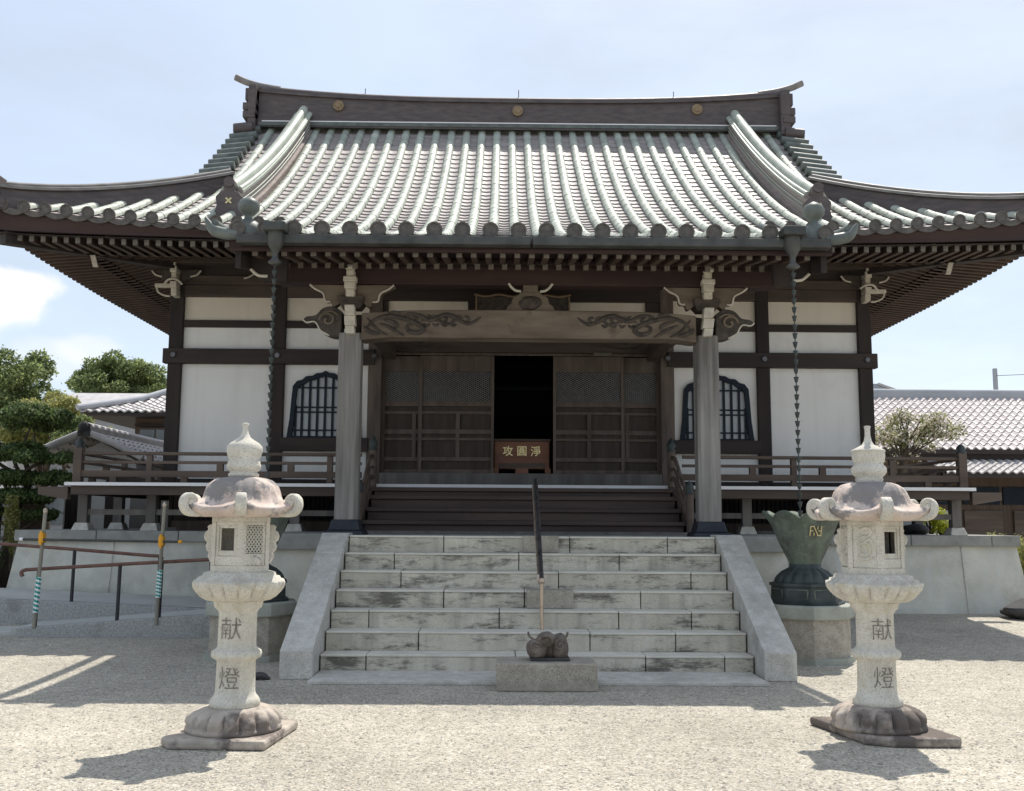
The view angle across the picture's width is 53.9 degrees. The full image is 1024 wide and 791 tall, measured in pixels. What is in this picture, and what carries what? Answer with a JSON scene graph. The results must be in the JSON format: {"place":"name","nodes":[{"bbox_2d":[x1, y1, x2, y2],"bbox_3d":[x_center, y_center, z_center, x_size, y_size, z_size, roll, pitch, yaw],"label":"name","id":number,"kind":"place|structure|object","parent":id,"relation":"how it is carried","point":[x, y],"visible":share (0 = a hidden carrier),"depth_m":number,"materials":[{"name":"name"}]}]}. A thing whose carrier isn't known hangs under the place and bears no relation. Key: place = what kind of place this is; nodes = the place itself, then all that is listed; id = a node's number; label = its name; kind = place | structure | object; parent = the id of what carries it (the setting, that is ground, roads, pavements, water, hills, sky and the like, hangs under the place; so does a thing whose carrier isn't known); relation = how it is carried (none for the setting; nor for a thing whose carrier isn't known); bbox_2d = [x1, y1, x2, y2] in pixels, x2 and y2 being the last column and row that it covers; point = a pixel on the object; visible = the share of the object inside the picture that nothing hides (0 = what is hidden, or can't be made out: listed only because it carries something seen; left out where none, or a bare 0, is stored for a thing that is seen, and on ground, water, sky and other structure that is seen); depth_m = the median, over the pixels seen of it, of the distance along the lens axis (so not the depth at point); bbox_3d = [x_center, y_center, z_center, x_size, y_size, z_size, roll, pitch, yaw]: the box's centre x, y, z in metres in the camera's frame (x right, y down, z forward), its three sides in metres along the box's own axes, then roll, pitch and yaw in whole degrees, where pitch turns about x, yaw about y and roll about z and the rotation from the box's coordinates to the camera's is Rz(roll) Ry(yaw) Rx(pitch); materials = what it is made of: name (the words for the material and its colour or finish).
{"place":"outdoors","nodes":[
{"label":"outdoors","id":0,"kind":"place"},
{"bbox_2d":[0,74,1023,536],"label":"temple hall","id":1,"kind":"structure","parent":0,"point":[598,292],"depth_m":15.51,"materials":[{"name":"tile"}]},
{"bbox_2d":[264,265,276,478],"bbox_3d":[-2.380,-0.122,9.928,0.052,2.418,0.052,-3,-8,22],"label":"rain chain","id":2,"kind":"object","parent":1,"relation":"hanging from","point":[271,367],"visible":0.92,"depth_m":9.93,"materials":[{"name":"brown metal"}]},
{"bbox_2d":[286,371,361,437],"bbox_3d":[-2.889,0.137,15.565,1.150,1.045,0.080,0,-7,-1],"label":"bell window","id":3,"kind":"structure","parent":1,"relation":"in","point":[313,409],"depth_m":15.55,"materials":[{"name":"blue paint"}]},
{"bbox_2d":[381,356,419,472],"bbox_3d":[-1.724,0.293,15.709,0.605,1.835,0.060,0,-7,-1],"label":"door leaf","id":4,"kind":"structure","parent":1,"relation":"in","point":[401,376],"depth_m":15.70,"materials":[{"name":"wood"}]},
{"bbox_2d":[418,355,493,472],"bbox_3d":[-0.861,0.292,15.658,1.160,1.835,0.060,0,-7,-1],"label":"door leaf","id":5,"kind":"structure","parent":1,"relation":"in","point":[456,398],"depth_m":15.65,"materials":[{"name":"wood"}]},
{"bbox_2d":[493,439,550,473],"bbox_3d":[0.151,1.005,15.925,0.900,0.600,0.495,0,-7,-1],"label":"offertory box","id":6,"kind":"object","parent":1,"relation":"in","point":[521,455],"visible":0.96,"depth_m":15.71,"materials":[{"name":"brown wood"}]},
{"bbox_2d":[553,356,623,473],"bbox_3d":[1.189,0.307,15.679,1.100,1.835,0.060,0,-7,-1],"label":"door leaf","id":7,"kind":"structure","parent":1,"relation":"in","point":[588,392],"depth_m":15.68,"materials":[{"name":"wood"}]},
{"bbox_2d":[623,358,659,473],"bbox_3d":[2.011,0.321,15.747,0.585,1.835,0.060,0,-7,-1],"label":"door leaf","id":8,"kind":"structure","parent":1,"relation":"in","point":[641,376],"depth_m":15.74,"materials":[{"name":"wood"}]},
{"bbox_2d":[680,375,754,440],"bbox_3d":[3.171,0.181,15.626,1.150,1.045,0.080,0,-7,-1],"label":"bell window","id":9,"kind":"structure","parent":1,"relation":"in","point":[734,399],"depth_m":15.61,"materials":[{"name":"blue paint"}]},
{"bbox_2d":[790,269,802,516],"bbox_3d":[2.820,-0.060,9.978,0.052,2.506,0.052,-3,-8,22],"label":"rain chain","id":10,"kind":"object","parent":1,"relation":"hanging from","point":[796,378],"visible":1,"depth_m":9.96,"materials":[{"name":"brown metal"}]},
{"bbox_2d":[0,614,1023,790],"bbox_3d":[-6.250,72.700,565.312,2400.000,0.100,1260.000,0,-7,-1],"label":"ground","id":11,"kind":"structure","parent":0,"point":[917,635],"depth_m":6.71,"materials":[{"name":"beige gravel"}]},
{"bbox_2d":[0,528,5,567],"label":"hedge","id":12,"kind":"object","parent":11,"relation":"on","point":[1,554],"visible":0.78,"depth_m":16.26,"materials":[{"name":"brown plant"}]},
{"bbox_2d":[3,494,21,569],"bbox_3d":[-7.923,2.154,15.951,0.254,1.215,0.253,0,-7,-1],"label":"slender shrub","id":13,"kind":"object","parent":11,"relation":"on","point":[10,522],"visible":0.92,"depth_m":15.91,"materials":[{"name":"green plant"}]},
{"bbox_2d":[0,399,41,488],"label":"rendered house","id":14,"kind":"structure","parent":11,"relation":"on","point":[11,465],"depth_m":34.20,"materials":[{"name":"silver metal"}]},
{"bbox_2d":[0,503,44,567],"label":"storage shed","id":15,"kind":"structure","parent":11,"relation":"on","point":[36,525],"depth_m":17.26,"materials":[{"name":"black paint"}]},
{"bbox_2d":[0,344,62,440],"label":"broadleaf tree","id":16,"kind":"object","parent":11,"relation":"on","point":[18,378],"visible":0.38,"depth_m":34.21,"materials":[{"name":"green plant"}]},
{"bbox_2d":[0,399,81,587],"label":"clipped pine","id":17,"kind":"object","parent":11,"relation":"on","point":[17,416],"visible":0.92,"depth_m":16.65,"materials":[{"name":"green plant"}]},
{"bbox_2d":[0,389,95,528],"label":"maple tree","id":18,"kind":"object","parent":11,"relation":"on","point":[64,400],"visible":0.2,"depth_m":27.51,"materials":[{"name":"green plant"}]},
{"bbox_2d":[48,413,117,471],"bbox_3d":[-10.468,2.411,24.205,1.708,4.006,1.561,0,-7,-1],"label":"broadleaf tree","id":19,"kind":"object","parent":11,"relation":"on","point":[80,419],"visible":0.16,"depth_m":24.23,"materials":[{"name":"green plant"}]},
{"bbox_2d":[46,393,148,528],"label":"rendered house","id":20,"kind":"structure","parent":11,"relation":"on","point":[57,503],"depth_m":36.00,"materials":[{"name":"white paint"}]},
{"bbox_2d":[46,498,63,524],"bbox_3d":[-16.024,4.005,35.573,0.900,1.100,0.055,0,-7,-1],"label":"window","id":21,"kind":"structure","parent":20,"relation":"in","point":[58,504],"depth_m":35.55,"materials":[{"name":"grey glass"}]},
{"bbox_2d":[45,421,168,528],"bbox_3d":[-7.644,2.371,20.712,2.127,3.116,6.144,0,-7,-1],"label":"gatehouse","id":22,"kind":"object","parent":11,"relation":"on","point":[95,437],"visible":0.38,"depth_m":18.39,"materials":[{"name":"grey tile"}]},
{"bbox_2d":[64,494,77,528],"bbox_3d":[-7.964,2.565,18.210,0.280,1.700,0.049,0,-7,-1],"label":"door","id":23,"kind":"structure","parent":22,"relation":"in","point":[71,506],"depth_m":18.24,"materials":[{"name":"black wood"}]},
{"bbox_2d":[61,349,166,392],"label":"broadleaf tree","id":24,"kind":"object","parent":11,"relation":"on","point":[110,373],"visible":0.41,"depth_m":47.05,"materials":[{"name":"green plant"}]},
{"bbox_2d":[75,389,165,440],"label":"tiled house","id":25,"kind":"structure","parent":11,"relation":"on","point":[143,415],"depth_m":26.72,"materials":[{"name":"grey tile"}]},
{"bbox_2d":[138,428,163,440],"bbox_3d":[-9.450,1.199,26.693,0.900,0.680,0.110,0,-7,-1],"label":"window","id":26,"kind":"structure","parent":25,"relation":"in","point":[156,433],"depth_m":26.67,"materials":[{"name":"grey glass"}]},
{"bbox_2d":[0,588,292,637],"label":"concrete ramp","id":27,"kind":"structure","parent":11,"relation":"on","point":[87,615],"depth_m":12.68,"materials":[{"name":"grey concrete"}]},
{"bbox_2d":[32,508,47,627],"bbox_3d":[-5.517,2.006,11.752,0.102,1.381,0.098,0,-7,-1],"label":"upright pole","id":28,"kind":"object","parent":27,"relation":"on","point":[41,536],"visible":1,"depth_m":11.75,"materials":[{"name":"grey metal"}]},
{"bbox_2d":[19,538,181,542],"bbox_3d":[-4.807,1.695,11.773,1.890,0.058,0.040,0,-7,-1],"label":"crossbar pole","id":29,"kind":"object","parent":28,"relation":"attached to","point":[99,540],"visible":1,"depth_m":11.76,"materials":[{"name":"metal"}]},
{"bbox_2d":[0,542,163,601],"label":"ramp handrail","id":30,"kind":"object","parent":27,"relation":"on","point":[74,550],"visible":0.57,"depth_m":12.86,"materials":[{"name":"metal"}]},
{"bbox_2d":[19,558,209,625],"bbox_3d":[-4.342,2.301,11.838,2.913,0.871,0.044,0,-7,-1],"label":"ramp handrail","id":31,"kind":"object","parent":27,"relation":"on","point":[119,565],"visible":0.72,"depth_m":11.85,"materials":[{"name":"metal"}]},
{"bbox_2d":[154,502,166,624],"bbox_3d":[-4.113,1.957,11.774,0.085,1.420,0.098,0,-7,-1],"label":"upright pole","id":32,"kind":"object","parent":27,"relation":"attached to","point":[161,538],"visible":1,"depth_m":11.76,"materials":[{"name":"grey metal"}]},
{"bbox_2d":[161,423,302,750],"bbox_3d":[-1.754,1.172,6.486,0.829,2.000,0.841,0,-7,-1],"label":"stone lantern","id":33,"kind":"object","parent":11,"relation":"on","point":[238,583],"visible":1,"depth_m":6.32,"materials":[{"name":"beige stone"}]},
{"bbox_2d":[204,598,296,662],"bbox_3d":[-2.640,2.356,10.177,0.878,0.565,0.878,-4,-8,30],"label":"stone pedestal","id":34,"kind":"object","parent":11,"relation":"on","point":[273,620],"visible":0.5,"depth_m":9.88,"materials":[{"name":"grey stone"}]},
{"bbox_2d":[247,517,290,602],"bbox_3d":[-2.636,1.610,10.271,0.853,0.936,0.853,0,-7,-1],"label":"bronze basin","id":35,"kind":"object","parent":34,"relation":"on","point":[280,523],"visible":0.19,"depth_m":10.15,"materials":[{"name":"green metal"}]},
{"bbox_2d":[255,672,270,679],"bbox_3d":[-2.231,2.436,8.727,0.284,0.074,0.160,0,-7,-1],"label":"garden rock","id":36,"kind":"object","parent":11,"relation":"on","point":[261,676],"visible":0.54,"depth_m":8.68,"materials":[{"name":"grey stone"}]},
{"bbox_2d":[6,528,1023,613],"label":"stone podium","id":37,"kind":"object","parent":11,"relation":"on","point":[968,574],"visible":0.24,"depth_m":14.51,"materials":[{"name":"stone"}]},
{"bbox_2d":[903,524,928,534],"bbox_3d":[6.257,2.103,15.714,0.498,0.207,0.399,0,-7,-1],"label":"terrace rock","id":38,"kind":"object","parent":37,"relation":"on","point":[916,529],"visible":0.69,"depth_m":15.57,"materials":[{"name":"black stone"}]},
{"bbox_2d":[924,507,946,533],"bbox_3d":[6.907,1.992,16.606,0.610,0.670,0.569,-4,-8,31],"label":"lime shrub","id":39,"kind":"object","parent":37,"relation":"on","point":[932,523],"visible":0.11,"depth_m":16.48,"materials":[{"name":"green plant"}]},
{"bbox_2d":[931,520,948,534],"bbox_3d":[6.540,2.028,15.324,0.284,0.275,0.322,0,-7,-1],"label":"lime shrub","id":40,"kind":"object","parent":37,"relation":"on","point":[942,526],"visible":0.85,"depth_m":15.31,"materials":[{"name":"green plant"}]},
{"bbox_2d":[279,533,796,681],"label":"stone staircase","id":41,"kind":"structure","parent":11,"relation":"on","point":[459,603],"depth_m":9.74,"materials":[{"name":"stone"}]},
{"bbox_2d":[523,478,572,629],"bbox_3d":[0.363,1.587,10.450,0.480,1.517,1.623,0,-7,-1],"label":"central handrail","id":42,"kind":"object","parent":41,"relation":"on","point":[541,598],"visible":0.91,"depth_m":9.92,"materials":[{"name":"metal"}]},
{"bbox_2d":[307,670,768,685],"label":"stone paving","id":43,"kind":"structure","parent":11,"relation":"on","point":[357,677],"depth_m":8.67,"materials":[{"name":"stone"}]},
{"bbox_2d":[496,656,597,691],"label":"granite plinth","id":44,"kind":"structure","parent":11,"relation":"on","point":[526,674],"depth_m":8.18,"materials":[{"name":"grey stone"}]},
{"bbox_2d":[526,631,569,660],"bbox_3d":[0.297,2.096,8.437,0.364,0.246,0.305,0,-7,-1],"label":"carved ornament","id":45,"kind":"object","parent":44,"relation":"on","point":[546,646],"visible":1,"depth_m":8.34,"materials":[{"name":"stone"}]},
{"bbox_2d":[773,603,855,665],"bbox_3d":[2.999,2.397,10.234,0.878,0.565,0.878,-4,-8,30],"label":"stone pedestal","id":46,"kind":"object","parent":11,"relation":"on","point":[819,635],"visible":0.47,"depth_m":9.86,"materials":[{"name":"grey stone"}]},
{"bbox_2d":[762,510,844,605],"bbox_3d":[3.004,1.651,10.328,0.853,0.936,0.853,0,-7,-1],"label":"bronze basin","id":47,"kind":"object","parent":46,"relation":"on","point":[804,540],"visible":0.9,"depth_m":10.11,"materials":[{"name":"green metal"}]},
{"bbox_2d":[806,426,961,747],"bbox_3d":[2.396,1.209,6.678,0.796,2.023,0.852,0,-7,-1],"label":"stone lantern","id":48,"kind":"object","parent":11,"relation":"on","point":[873,584],"visible":1,"depth_m":6.51,"materials":[{"name":"beige stone"}]},
{"bbox_2d":[873,383,894,388],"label":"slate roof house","id":49,"kind":"structure","parent":11,"relation":"on","point":[879,386],"depth_m":42.55,"materials":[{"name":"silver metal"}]},
{"bbox_2d":[875,407,968,473],"bbox_3d":[8.507,2.155,21.008,1.996,3.836,1.380,-1,-7,13],"label":"flowering tree","id":50,"kind":"object","parent":11,"relation":"on","point":[926,428],"visible":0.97,"depth_m":21.03,"materials":[{"name":"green plant"}]},
{"bbox_2d":[873,389,1023,554],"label":"tiled house","id":51,"kind":"structure","parent":11,"relation":"on","point":[992,442],"depth_m":26.45,"materials":[{"name":"tile"}]},
{"bbox_2d":[903,521,911,525],"bbox_3d":[9.413,3.171,26.171,2.400,1.300,0.075,0,-7,-1],"label":"window","id":52,"kind":"structure","parent":51,"relation":"in","point":[904,522],"depth_m":26.13,"materials":[{"name":"grey glass"}]},
{"bbox_2d":[937,487,1023,504],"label":"transom window","id":53,"kind":"structure","parent":51,"relation":"in","point":[1010,495],"depth_m":26.27,"materials":[{"name":"blue paint"}]},
{"bbox_2d":[963,510,1003,534],"bbox_3d":[12.259,3.837,26.118,1.000,1.700,0.075,0,-7,-1],"label":"door","id":54,"kind":"structure","parent":51,"relation":"in","point":[976,522],"depth_m":26.15,"materials":[{"name":"brown wood"}]},
{"bbox_2d":[1013,511,1023,554],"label":"door","id":55,"kind":"structure","parent":51,"relation":"in","point":[1018,516],"depth_m":26.16,"materials":[{"name":"brown wood"}]},
{"bbox_2d":[986,532,1023,573],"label":"box hedge","id":56,"kind":"object","parent":11,"relation":"on","point":[1020,552],"visible":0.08,"depth_m":17.10,"materials":[{"name":"green plant"}]},
{"bbox_2d":[992,368,1023,389],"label":"utility pole","id":57,"kind":"object","parent":11,"relation":"on","point":[995,379],"visible":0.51,"depth_m":40.54,"materials":[{"name":"paint"}]},
{"bbox_2d":[1000,598,1023,619],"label":"garden rock","id":58,"kind":"object","parent":11,"relation":"on","point":[1014,609],"visible":0.94,"depth_m":13.74,"materials":[{"name":"grey stone"}]},
{"bbox_2d":[0,0,1023,398],"label":"sky","id":59,"kind":"structure","parent":0,"point":[912,94],"materials":[{"name":"blue"}]}
]}

